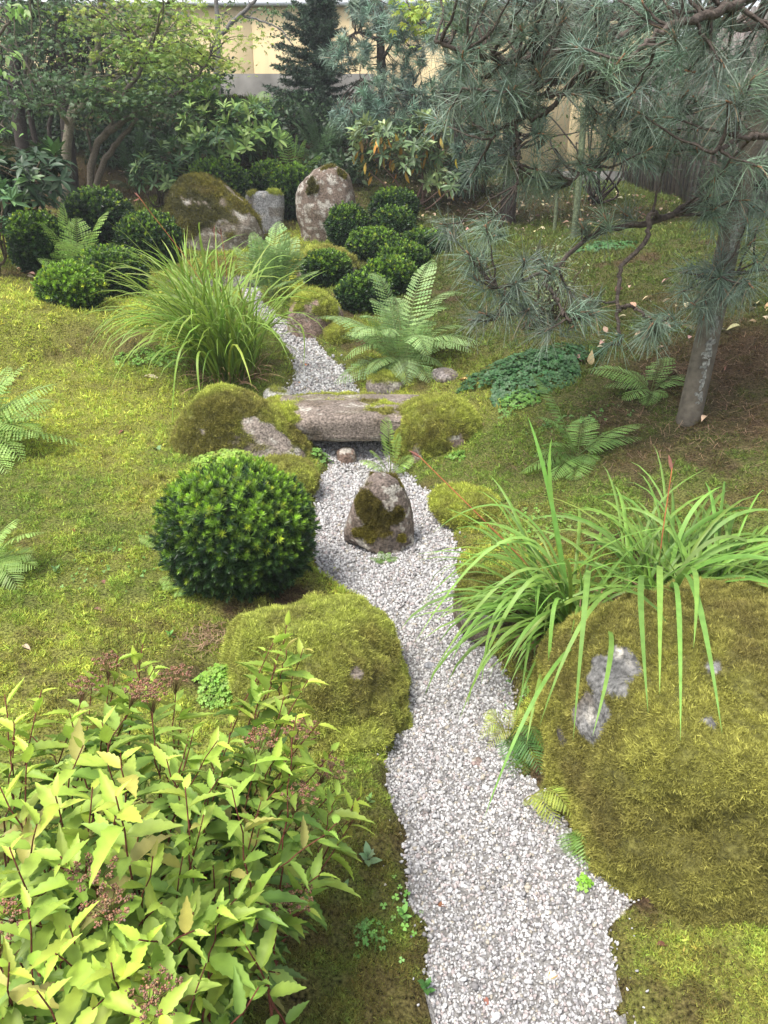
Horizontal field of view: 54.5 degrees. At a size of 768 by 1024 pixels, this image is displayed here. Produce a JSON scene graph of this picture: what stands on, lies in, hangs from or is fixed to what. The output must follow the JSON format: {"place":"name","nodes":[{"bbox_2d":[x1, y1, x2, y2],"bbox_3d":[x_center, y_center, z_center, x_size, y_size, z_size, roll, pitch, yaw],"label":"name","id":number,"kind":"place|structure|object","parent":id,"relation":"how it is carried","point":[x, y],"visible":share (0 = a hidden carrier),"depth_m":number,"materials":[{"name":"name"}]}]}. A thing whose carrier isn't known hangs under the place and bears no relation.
{"place":"outdoors","nodes":[
{"label":"outdoors","id":0,"kind":"place"},
{"bbox_2d":[0,93,767,1023],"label":"ground","id":1,"kind":"structure","parent":0,"point":[390,987],"depth_m":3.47,"materials":[{"name":"plant"}]},
{"bbox_2d":[0,176,30,273],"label":"rhododendron","id":2,"kind":"object","parent":1,"relation":"on","point":[7,193],"visible":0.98,"depth_m":6.25,"materials":[{"name":"green plant"}]},
{"bbox_2d":[0,520,44,590],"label":"fern","id":3,"kind":"object","parent":1,"relation":"on","point":[14,568],"visible":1,"depth_m":2.99,"materials":[{"name":"green plant"}]},
{"bbox_2d":[0,3,49,136],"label":"broadleaf shrub","id":4,"kind":"object","parent":1,"relation":"on","point":[15,13],"visible":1,"depth_m":5.75,"materials":[{"name":"green plant"}]},
{"bbox_2d":[1,207,71,272],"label":"clipped yew","id":5,"kind":"object","parent":1,"relation":"on","point":[28,243],"visible":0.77,"depth_m":6.62,"materials":[{"name":"green plant"}]},
{"bbox_2d":[0,136,77,259],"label":"rhododendron","id":6,"kind":"object","parent":1,"relation":"on","point":[21,177],"visible":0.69,"depth_m":6.82,"materials":[{"name":"green plant"}]},
{"bbox_2d":[0,73,79,140],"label":"undergrowth bush","id":7,"kind":"object","parent":1,"relation":"on","point":[6,120],"visible":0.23,"depth_m":11.69,"materials":[{"name":"green plant"}]},
{"bbox_2d":[0,363,91,473],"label":"fern","id":8,"kind":"object","parent":1,"relation":"on","point":[6,425],"visible":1,"depth_m":4.12,"materials":[{"name":"green plant"}]},
{"bbox_2d":[0,0,95,193],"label":"dark tree","id":9,"kind":"object","parent":1,"relation":"on","point":[18,115],"visible":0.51,"depth_m":9.78,"materials":[{"name":"green plant"}]},
{"bbox_2d":[30,258,108,309],"bbox_3d":[-2.497,-1.814,5.938,0.574,0.408,0.577,0,24,0],"label":"clipped yew","id":10,"kind":"object","parent":1,"relation":"on","point":[57,282],"visible":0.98,"depth_m":5.78,"materials":[{"name":"green plant"}]},
{"bbox_2d":[38,203,107,267],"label":"fern","id":11,"kind":"object","parent":1,"relation":"on","point":[65,244],"visible":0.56,"depth_m":6.55,"materials":[{"name":"green plant"}]},
{"bbox_2d":[0,1,150,104],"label":"undergrowth bush","id":12,"kind":"object","parent":1,"relation":"on","point":[43,68],"visible":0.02,"depth_m":13.03,"materials":[{"name":"green plant"}]},
{"bbox_2d":[25,87,148,147],"bbox_3d":[-4.707,-6.186,11.709,1.983,1.032,1.212,0,24,0],"label":"undergrowth bush","id":13,"kind":"object","parent":1,"relation":"on","point":[57,133],"visible":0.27,"depth_m":11.55,"materials":[{"name":"green plant"}]},
{"bbox_2d":[57,183,134,252],"bbox_3d":[-3.056,-3.140,8.024,0.859,0.747,0.832,0,24,0],"label":"clipped yew","id":14,"kind":"object","parent":1,"relation":"on","point":[90,205],"visible":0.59,"depth_m":7.76,"materials":[{"name":"green plant"}]},
{"bbox_2d":[1,0,215,194],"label":"tree","id":15,"kind":"object","parent":1,"relation":"on","point":[74,175],"visible":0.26,"depth_m":9.95,"materials":[{"name":"green plant"}]},
{"bbox_2d":[73,242,150,296],"bbox_3d":[-2.375,-2.096,6.454,0.672,0.463,0.632,0,24,0],"label":"clipped yew","id":16,"kind":"object","parent":1,"relation":"on","point":[96,255],"visible":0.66,"depth_m":6.29,"materials":[{"name":"green plant"}]},
{"bbox_2d":[75,118,155,167],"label":"undergrowth bush","id":17,"kind":"object","parent":1,"relation":"on","point":[111,162],"visible":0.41,"depth_m":11.17,"materials":[{"name":"green plant"}]},
{"bbox_2d":[0,0,246,206],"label":"maple tree","id":18,"kind":"object","parent":1,"relation":"on","point":[142,23],"visible":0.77,"depth_m":8.69,"materials":[{"name":"green plant"}]},
{"bbox_2d":[109,125,152,193],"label":"fern","id":19,"kind":"object","parent":1,"relation":"on","point":[128,168],"visible":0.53,"depth_m":10.38,"materials":[{"name":"green plant"}]},
{"bbox_2d":[0,8,273,187],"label":"maple tree","id":20,"kind":"object","parent":1,"relation":"on","point":[113,126],"visible":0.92,"depth_m":8.46,"materials":[{"name":"green plant"}]},
{"bbox_2d":[72,2,202,102],"bbox_3d":[-4.552,-8.198,13.407,2.676,1.715,1.408,0,24,0],"label":"undergrowth bush","id":21,"kind":"object","parent":1,"relation":"on","point":[133,42],"visible":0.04,"depth_m":13.24,"materials":[{"name":"green plant"}]},
{"bbox_2d":[111,207,187,267],"bbox_3d":[-2.370,-2.768,7.536,0.716,0.606,0.719,0,24,0],"label":"clipped yew","id":22,"kind":"object","parent":1,"relation":"on","point":[131,227],"visible":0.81,"depth_m":7.33,"materials":[{"name":"green plant"}]},
{"bbox_2d":[114,345,187,367],"bbox_3d":[-1.690,-1.140,5.444,0.560,0.116,0.345,0,24,0],"label":"clover patch","id":23,"kind":"object","parent":1,"relation":"on","point":[153,361],"visible":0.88,"depth_m":5.38,"materials":[{"name":"green plant"}]},
{"bbox_2d":[103,66,206,138],"bbox_3d":[-3.614,-6.567,11.990,1.759,1.191,1.219,-9,25,-19],"label":"undergrowth bush","id":24,"kind":"object","parent":1,"relation":"on","point":[163,123],"visible":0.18,"depth_m":11.85,"materials":[{"name":"green plant"}]},
{"bbox_2d":[124,136,194,207],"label":"rhododendron","id":25,"kind":"object","parent":1,"relation":"on","point":[166,172],"visible":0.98,"depth_m":9.81,"materials":[{"name":"green plant"}]},
{"bbox_2d":[125,124,196,176],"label":"undergrowth bush","id":26,"kind":"object","parent":1,"relation":"on","point":[150,137],"visible":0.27,"depth_m":10.80,"materials":[{"name":"green plant"}]},
{"bbox_2d":[131,34,235,100],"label":"undergrowth bush","id":27,"kind":"object","parent":1,"relation":"on","point":[224,75],"visible":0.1,"depth_m":13.75,"materials":[{"name":"green plant"}]},
{"bbox_2d":[0,610,374,1023],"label":"spirea shrub","id":28,"kind":"object","parent":1,"relation":"on","point":[191,937],"visible":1,"depth_m":1.26,"materials":[{"name":"green plant"}]},
{"bbox_2d":[79,192,334,422],"bbox_3d":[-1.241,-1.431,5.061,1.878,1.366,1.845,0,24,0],"label":"ornamental grass","id":29,"kind":"object","parent":1,"relation":"on","point":[217,347],"depth_m":4.98,"materials":[{"name":"green plant"}]},
{"bbox_2d":[192,663,232,709],"bbox_3d":[-0.526,0.568,2.468,0.212,0.106,0.180,-7,25,-16],"label":"clover patch","id":30,"kind":"object","parent":1,"relation":"on","point":[218,683],"visible":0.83,"depth_m":2.42,"materials":[{"name":"green plant"}]},
{"bbox_2d":[162,171,264,251],"bbox_3d":[-2.051,-3.495,8.764,1.266,0.994,1.037,0,24,0],"label":"boulder","id":31,"kind":"object","parent":1,"relation":"on","point":[208,202],"visible":0.84,"depth_m":8.44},
{"bbox_2d":[165,254,269,288],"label":"rock","id":32,"kind":"object","parent":1,"relation":"on","point":[221,259],"visible":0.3,"depth_m":6.87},
{"bbox_2d":[184,154,252,198],"bbox_3d":[-2.170,-4.232,9.714,0.931,0.780,0.932,0,24,0],"label":"clipped yew","id":33,"kind":"object","parent":1,"relation":"on","point":[232,174],"visible":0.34,"depth_m":9.46,"materials":[{"name":"green plant"}]},
{"bbox_2d":[191,448,259,466],"bbox_3d":[-0.855,-0.289,4.133,0.436,0.140,0.242,0,24,0],"label":"clover patch","id":34,"kind":"object","parent":1,"relation":"on","point":[223,453],"visible":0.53,"depth_m":4.09,"materials":[{"name":"green plant"}]},
{"bbox_2d":[167,71,287,167],"bbox_3d":[-2.268,-5.656,10.837,1.886,1.346,1.548,0,24,0],"label":"rhododendron","id":35,"kind":"object","parent":1,"relation":"on","point":[253,131],"visible":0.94,"depth_m":10.61,"materials":[{"name":"green plant"}]},
{"bbox_2d":[162,0,306,95],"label":"young tree","id":36,"kind":"object","parent":1,"relation":"on","point":[246,10],"visible":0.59,"depth_m":13.11,"materials":[{"name":"green plant"}]},
{"bbox_2d":[148,453,321,603],"bbox_3d":[-0.601,0.048,3.046,0.709,0.563,0.664,0,24,0],"label":"clipped yew","id":37,"kind":"object","parent":1,"relation":"on","point":[241,529],"visible":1,"depth_m":2.85,"materials":[{"name":"green plant"}]},
{"bbox_2d":[168,381,316,458],"bbox_3d":[-0.846,-0.436,4.428,0.970,0.704,0.597,0,24,0],"label":"boulder","id":38,"kind":"object","parent":1,"relation":"on","point":[215,417],"visible":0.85,"depth_m":4.21,"materials":[{"name":"plant"}]},
{"bbox_2d":[247,158,280,190],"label":"clipped yew","id":39,"kind":"object","parent":1,"relation":"on","point":[260,172],"visible":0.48,"depth_m":9.84,"materials":[{"name":"green plant"}]},
{"bbox_2d":[245,186,284,233],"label":"standing stone","id":40,"kind":"object","parent":1,"relation":"on","point":[268,205],"visible":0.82,"depth_m":9.14,"materials":[{"name":"stone"}]},
{"bbox_2d":[233,221,317,297],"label":"fern","id":41,"kind":"object","parent":1,"relation":"on","point":[280,260],"visible":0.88,"depth_m":6.38,"materials":[{"name":"green plant"}]},
{"bbox_2d":[253,452,321,495],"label":"rock","id":42,"kind":"object","parent":1,"relation":"on","point":[306,471],"visible":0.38,"depth_m":3.89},
{"bbox_2d":[266,160,311,219],"bbox_3d":[-1.179,-4.162,9.644,0.690,0.712,0.673,0,24,0],"label":"clipped yew","id":43,"kind":"object","parent":1,"relation":"on","point":[288,178],"visible":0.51,"depth_m":9.43,"materials":[{"name":"green plant"}]},
{"bbox_2d":[273,130,323,168],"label":"fern","id":44,"kind":"object","parent":1,"relation":"on","point":[294,150],"visible":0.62,"depth_m":10.47,"materials":[{"name":"green plant"}]},
{"bbox_2d":[257,91,348,144],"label":"undergrowth bush","id":45,"kind":"object","parent":1,"relation":"on","point":[274,102],"visible":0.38,"depth_m":11.51,"materials":[{"name":"green plant"}]},
{"bbox_2d":[287,286,343,338],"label":"boulder","id":46,"kind":"object","parent":1,"relation":"on","point":[328,305],"visible":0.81,"depth_m":5.90,"materials":[{"name":"plant"}]},
{"bbox_2d":[283,100,349,164],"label":"fern","id":47,"kind":"object","parent":1,"relation":"on","point":[319,149],"visible":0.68,"depth_m":10.88,"materials":[{"name":"green plant"}]},
{"bbox_2d":[219,588,414,749],"bbox_3d":[-0.221,0.625,2.586,0.651,0.640,0.696,-10,26,-22],"label":"boulder","id":48,"kind":"object","parent":1,"relation":"on","point":[355,661],"visible":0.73,"depth_m":2.39,"materials":[{"name":"plant"}]},
{"bbox_2d":[260,0,376,135],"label":"spruce tree","id":49,"kind":"object","parent":1,"relation":"on","point":[317,23],"visible":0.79,"depth_m":11.63,"materials":[{"name":"green plant"}]},
{"bbox_2d":[288,241,359,279],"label":"boulder","id":50,"kind":"object","parent":1,"relation":"on","point":[352,256],"visible":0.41,"depth_m":7.18,"materials":[{"name":"plant"}]},
{"bbox_2d":[295,162,355,241],"bbox_3d":[-0.689,-3.591,8.899,0.726,1.091,0.490,0,24,0],"label":"standing stone","id":51,"kind":"object","parent":1,"relation":"on","point":[322,190],"visible":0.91,"depth_m":8.68,"materials":[{"name":"stone"}]},
{"bbox_2d":[299,247,352,286],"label":"clipped yew","id":52,"kind":"object","parent":1,"relation":"on","point":[336,264],"visible":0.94,"depth_m":6.83,"materials":[{"name":"green plant"}]},
{"bbox_2d":[0,0,652,180],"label":"boundary wall","id":53,"kind":"structure","parent":1,"relation":"on","point":[263,71],"depth_m":14.83,"materials":[{"name":"yellow paint"}]},
{"bbox_2d":[301,145,374,184],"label":"undergrowth bush","id":54,"kind":"object","parent":1,"relation":"on","point":[327,156],"visible":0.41,"depth_m":10.42,"materials":[{"name":"green plant"}]},
{"bbox_2d":[322,321,359,344],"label":"rock","id":55,"kind":"object","parent":1,"relation":"on","point":[334,331],"visible":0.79,"depth_m":5.75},
{"bbox_2d":[266,388,417,441],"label":"stone bridge","id":56,"kind":"structure","parent":1,"relation":"on","point":[344,416],"depth_m":4.44,"materials":[{"name":"stone"}]},
{"bbox_2d":[323,200,373,246],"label":"clipped yew","id":57,"kind":"object","parent":1,"relation":"on","point":[342,221],"visible":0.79,"depth_m":8.34,"materials":[{"name":"green plant"}]},
{"bbox_2d":[301,103,398,152],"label":"undergrowth bush","id":58,"kind":"object","parent":1,"relation":"on","point":[323,129],"visible":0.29,"depth_m":11.40,"materials":[{"name":"green plant"}]},
{"bbox_2d":[310,712,396,755],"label":"rock","id":59,"kind":"object","parent":1,"relation":"on","point":[375,733],"visible":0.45,"depth_m":2.24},
{"bbox_2d":[333,268,399,314],"bbox_3d":[-0.151,-1.893,6.380,0.581,0.375,0.523,0,24,0],"label":"clipped yew","id":60,"kind":"object","parent":1,"relation":"on","point":[354,291],"visible":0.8,"depth_m":6.23,"materials":[{"name":"green plant"}]},
{"bbox_2d":[353,917,387,957],"bbox_3d":[-0.029,0.952,1.673,0.085,0.056,0.100,0,24,0],"label":"clover patch","id":61,"kind":"object","parent":1,"relation":"on","point":[364,926],"visible":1,"depth_m":1.67,"materials":[{"name":"green plant"}]},
{"bbox_2d":[359,841,381,865],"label":"seedling","id":62,"kind":"object","parent":1,"relation":"on","point":[367,854],"visible":1,"depth_m":1.85,"materials":[{"name":"green plant"}]},
{"bbox_2d":[344,225,400,260],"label":"clipped yew","id":63,"kind":"object","parent":1,"relation":"on","point":[363,242],"visible":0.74,"depth_m":7.64,"materials":[{"name":"green plant"}]},
{"bbox_2d":[1,124,767,421],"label":"leaf litter","id":64,"kind":"object","parent":1,"relation":"on","point":[605,329],"visible":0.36,"depth_m":9.60,"materials":[{"name":"plant"}]},
{"bbox_2d":[365,369,408,393],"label":"rock","id":65,"kind":"object","parent":1,"relation":"on","point":[382,381],"visible":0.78,"depth_m":5.02,"materials":[{"name":"stone"}]},
{"bbox_2d":[362,254,421,292],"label":"clipped yew","id":66,"kind":"object","parent":1,"relation":"on","point":[398,270],"visible":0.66,"depth_m":6.55,"materials":[{"name":"green plant"}]},
{"bbox_2d":[366,185,421,220],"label":"clipped yew","id":67,"kind":"object","parent":1,"relation":"on","point":[398,196],"visible":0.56,"depth_m":9.06,"materials":[{"name":"green plant"}]},
{"bbox_2d":[370,203,418,240],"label":"clipped yew","id":68,"kind":"object","parent":1,"relation":"on","point":[399,219],"visible":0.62,"depth_m":8.43,"materials":[{"name":"green plant"}]},
{"bbox_2d":[317,0,474,167],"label":"pine tree","id":69,"kind":"object","parent":1,"relation":"on","point":[389,97],"visible":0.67,"depth_m":10.39,"materials":[{"name":"green plant"}]},
{"bbox_2d":[315,259,480,384],"bbox_3d":[0.129,-1.303,5.142,1.064,0.786,0.968,-9,26,-20],"label":"fern","id":70,"kind":"object","parent":1,"relation":"on","point":[395,344],"visible":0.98,"depth_m":5.15,"materials":[{"name":"green plant"}]},
{"bbox_2d":[380,875,422,962],"bbox_3d":[0.031,0.945,1.728,0.123,0.075,0.189,12,27,25],"label":"clover patch","id":71,"kind":"object","parent":1,"relation":"on","point":[401,913],"visible":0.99,"depth_m":1.72,"materials":[{"name":"green plant"}]},
{"bbox_2d":[374,239,433,270],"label":"clipped yew","id":72,"kind":"object","parent":1,"relation":"on","point":[418,254],"visible":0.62,"depth_m":7.06,"materials":[{"name":"green plant"}]},
{"bbox_2d":[344,107,466,209],"bbox_3d":[0.287,-4.706,9.925,1.640,1.281,1.119,0,24,0],"label":"rhododendron","id":73,"kind":"object","parent":1,"relation":"on","point":[420,160],"visible":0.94,"depth_m":9.76,"materials":[{"name":"green plant"}]},
{"bbox_2d":[400,224,450,254],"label":"clipped yew","id":74,"kind":"object","parent":1,"relation":"on","point":[415,233],"visible":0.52,"depth_m":7.66,"materials":[{"name":"green plant"}]},
{"bbox_2d":[388,0,482,192],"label":"maple sprig","id":75,"kind":"object","parent":1,"relation":"on","point":[415,18],"visible":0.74,"depth_m":7.88,"materials":[{"name":"green plant"}]},
{"bbox_2d":[390,391,481,458],"bbox_3d":[0.306,-0.488,4.502,0.569,0.471,0.524,0,24,0],"label":"boulder","id":76,"kind":"object","parent":1,"relation":"on","point":[433,424],"visible":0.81,"depth_m":4.31,"materials":[{"name":"plant"}]},
{"bbox_2d":[431,367,457,382],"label":"rock","id":77,"kind":"object","parent":1,"relation":"on","point":[444,374],"visible":0.7,"depth_m":4.95,"materials":[{"name":"stone"}]},
{"bbox_2d":[173,251,767,658],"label":"needle litter","id":78,"kind":"object","parent":1,"relation":"on","point":[207,635],"visible":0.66,"depth_m":3.82,"materials":[{"name":"plant"}]},
{"bbox_2d":[439,140,502,198],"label":"rhododendron","id":79,"kind":"object","parent":1,"relation":"on","point":[452,168],"visible":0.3,"depth_m":10.45,"materials":[{"name":"green plant"}]},
{"bbox_2d":[452,563,531,645],"bbox_3d":[0.400,0.350,2.797,0.302,0.309,0.322,0,24,0],"label":"rock","id":80,"kind":"object","parent":1,"relation":"on","point":[466,582],"visible":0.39,"depth_m":2.73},
{"bbox_2d":[496,725,543,777],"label":"fern","id":81,"kind":"object","parent":1,"relation":"on","point":[523,752],"visible":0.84,"depth_m":2.15,"materials":[{"name":"green plant"}]},
{"bbox_2d":[498,388,549,419],"bbox_3d":[0.805,-0.664,4.485,0.365,0.163,0.288,-10,26,-21],"label":"clover patch","id":82,"kind":"object","parent":1,"relation":"on","point":[531,400],"visible":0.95,"depth_m":4.42,"materials":[{"name":"green plant"}]},
{"bbox_2d":[456,342,606,407],"bbox_3d":[0.940,-0.861,4.662,1.030,0.329,0.591,0,24,0],"label":"clover patch","id":83,"kind":"object","parent":1,"relation":"on","point":[512,372],"visible":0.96,"depth_m":4.59,"materials":[{"name":"green plant"}]},
{"bbox_2d":[463,490,613,542],"bbox_3d":[0.765,0.037,3.363,0.637,0.187,0.505,18,30,35],"label":"clover patch","id":84,"kind":"object","parent":1,"relation":"on","point":[550,536],"visible":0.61,"depth_m":3.30,"materials":[{"name":"green plant"}]},
{"bbox_2d":[400,418,688,817],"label":"ornamental grass","id":85,"kind":"object","parent":1,"relation":"on","point":[539,607],"depth_m":2.44,"materials":[{"name":"green plant"}]},
{"bbox_2d":[517,234,603,329],"bbox_3d":[1.189,-1.596,5.181,0.562,0.625,0.703,0,24,0],"label":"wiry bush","id":86,"kind":"object","parent":1,"relation":"on","point":[549,295],"visible":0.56,"depth_m":5.15,"materials":[{"name":"green plant"}]},
{"bbox_2d":[420,0,706,224],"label":"pine tree","id":87,"kind":"object","parent":1,"relation":"on","point":[458,147],"visible":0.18,"depth_m":8.92,"materials":[{"name":"green plant"}]},
{"bbox_2d":[570,107,585,239],"bbox_3d":[1.844,-3.135,7.077,0.080,1.251,0.060,0,24,0],"label":"garden stake","id":88,"kind":"object","parent":1,"relation":"on","point":[578,189],"visible":0.43,"depth_m":7.08,"materials":[{"name":"green wood"}]},
{"bbox_2d":[518,376,643,480],"bbox_3d":[1.026,-0.425,3.725,0.700,0.453,0.458,0,24,0],"label":"fern","id":89,"kind":"object","parent":1,"relation":"on","point":[567,455],"visible":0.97,"depth_m":3.76,"materials":[{"name":"green plant"}]},
{"bbox_2d":[533,96,628,204],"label":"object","id":90,"kind":"object","parent":1,"relation":"on","point":[592,196],"visible":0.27,"depth_m":10.49,"materials":[{"name":"plant"}]},
{"bbox_2d":[410,0,767,371],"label":"pine tree","id":91,"kind":"object","parent":1,"relation":"on","point":[588,42],"visible":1,"depth_m":3.17,"materials":[{"name":"green plant"}]},
{"bbox_2d":[575,240,637,252],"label":"clover patch","id":92,"kind":"object","parent":1,"relation":"on","point":[603,243],"visible":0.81,"depth_m":6.53,"materials":[{"name":"green plant"}]},
{"bbox_2d":[493,444,767,740],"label":"ornamental grass","id":93,"kind":"object","parent":1,"relation":"on","point":[679,567],"depth_m":2.52,"materials":[{"name":"green plant"}]},
{"bbox_2d":[588,357,685,405],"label":"fern","id":94,"kind":"object","parent":1,"relation":"on","point":[634,376],"visible":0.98,"depth_m":4.18,"materials":[{"name":"green plant"}]},
{"bbox_2d":[528,575,767,932],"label":"boulder","id":95,"kind":"object","parent":1,"relation":"on","point":[663,817],"visible":0.89,"depth_m":1.76,"materials":[{"name":"plant"}]},
{"bbox_2d":[623,3,767,218],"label":"board fence","id":96,"kind":"object","parent":1,"relation":"on","point":[669,180],"visible":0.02,"depth_m":10.29,"materials":[{"name":"grey wood"}]},
{"bbox_2d":[675,90,767,426],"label":"tree trunk","id":97,"kind":"object","parent":1,"relation":"on","point":[696,383],"visible":0.62,"depth_m":3.69,"materials":[{"name":"plant"}]},
{"bbox_2d":[251,286,629,1023],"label":"path","id":98,"kind":"structure","parent":0,"point":[503,914],"depth_m":1.88,"materials":[{"name":"gravel"}]},
{"bbox_2d":[336,446,356,463],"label":"rock","id":99,"kind":"object","parent":98,"relation":"on","point":[346,454],"visible":0.81,"depth_m":4.48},
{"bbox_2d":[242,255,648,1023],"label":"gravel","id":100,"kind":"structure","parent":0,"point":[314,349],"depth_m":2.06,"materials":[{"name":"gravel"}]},
{"bbox_2d":[344,471,413,553],"bbox_3d":[-0.023,-0.008,3.458,0.332,0.374,0.270,0,24,0],"label":"standing stone","id":101,"kind":"object","parent":100,"relation":"on","point":[380,518],"visible":1,"depth_m":3.39,"materials":[{"name":"stone"}]},
{"bbox_2d":[359,417,414,473],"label":"fern","id":102,"kind":"object","parent":100,"relation":"on","point":[384,443],"visible":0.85,"depth_m":4.27,"materials":[{"name":"green plant"}]},
{"bbox_2d":[478,707,529,749],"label":"fern","id":103,"kind":"object","parent":100,"relation":"on","point":[501,724],"visible":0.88,"depth_m":2.29,"materials":[{"name":"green plant"}]},
{"bbox_2d":[523,784,572,828],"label":"fern","id":104,"kind":"object","parent":100,"relation":"on","point":[551,801],"visible":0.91,"depth_m":1.97,"materials":[{"name":"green plant"}]},
{"bbox_2d":[557,828,589,874],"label":"fern","id":105,"kind":"object","parent":100,"relation":"on","point":[573,840],"visible":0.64,"depth_m":1.86,"materials":[{"name":"green plant"}]},
{"bbox_2d":[426,480,503,530],"bbox_3d":[0.399,-0.035,3.668,0.394,0.184,0.469,0,24,0],"label":"rock","id":106,"kind":"object","parent":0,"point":[443,499],"visible":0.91,"depth_m":3.58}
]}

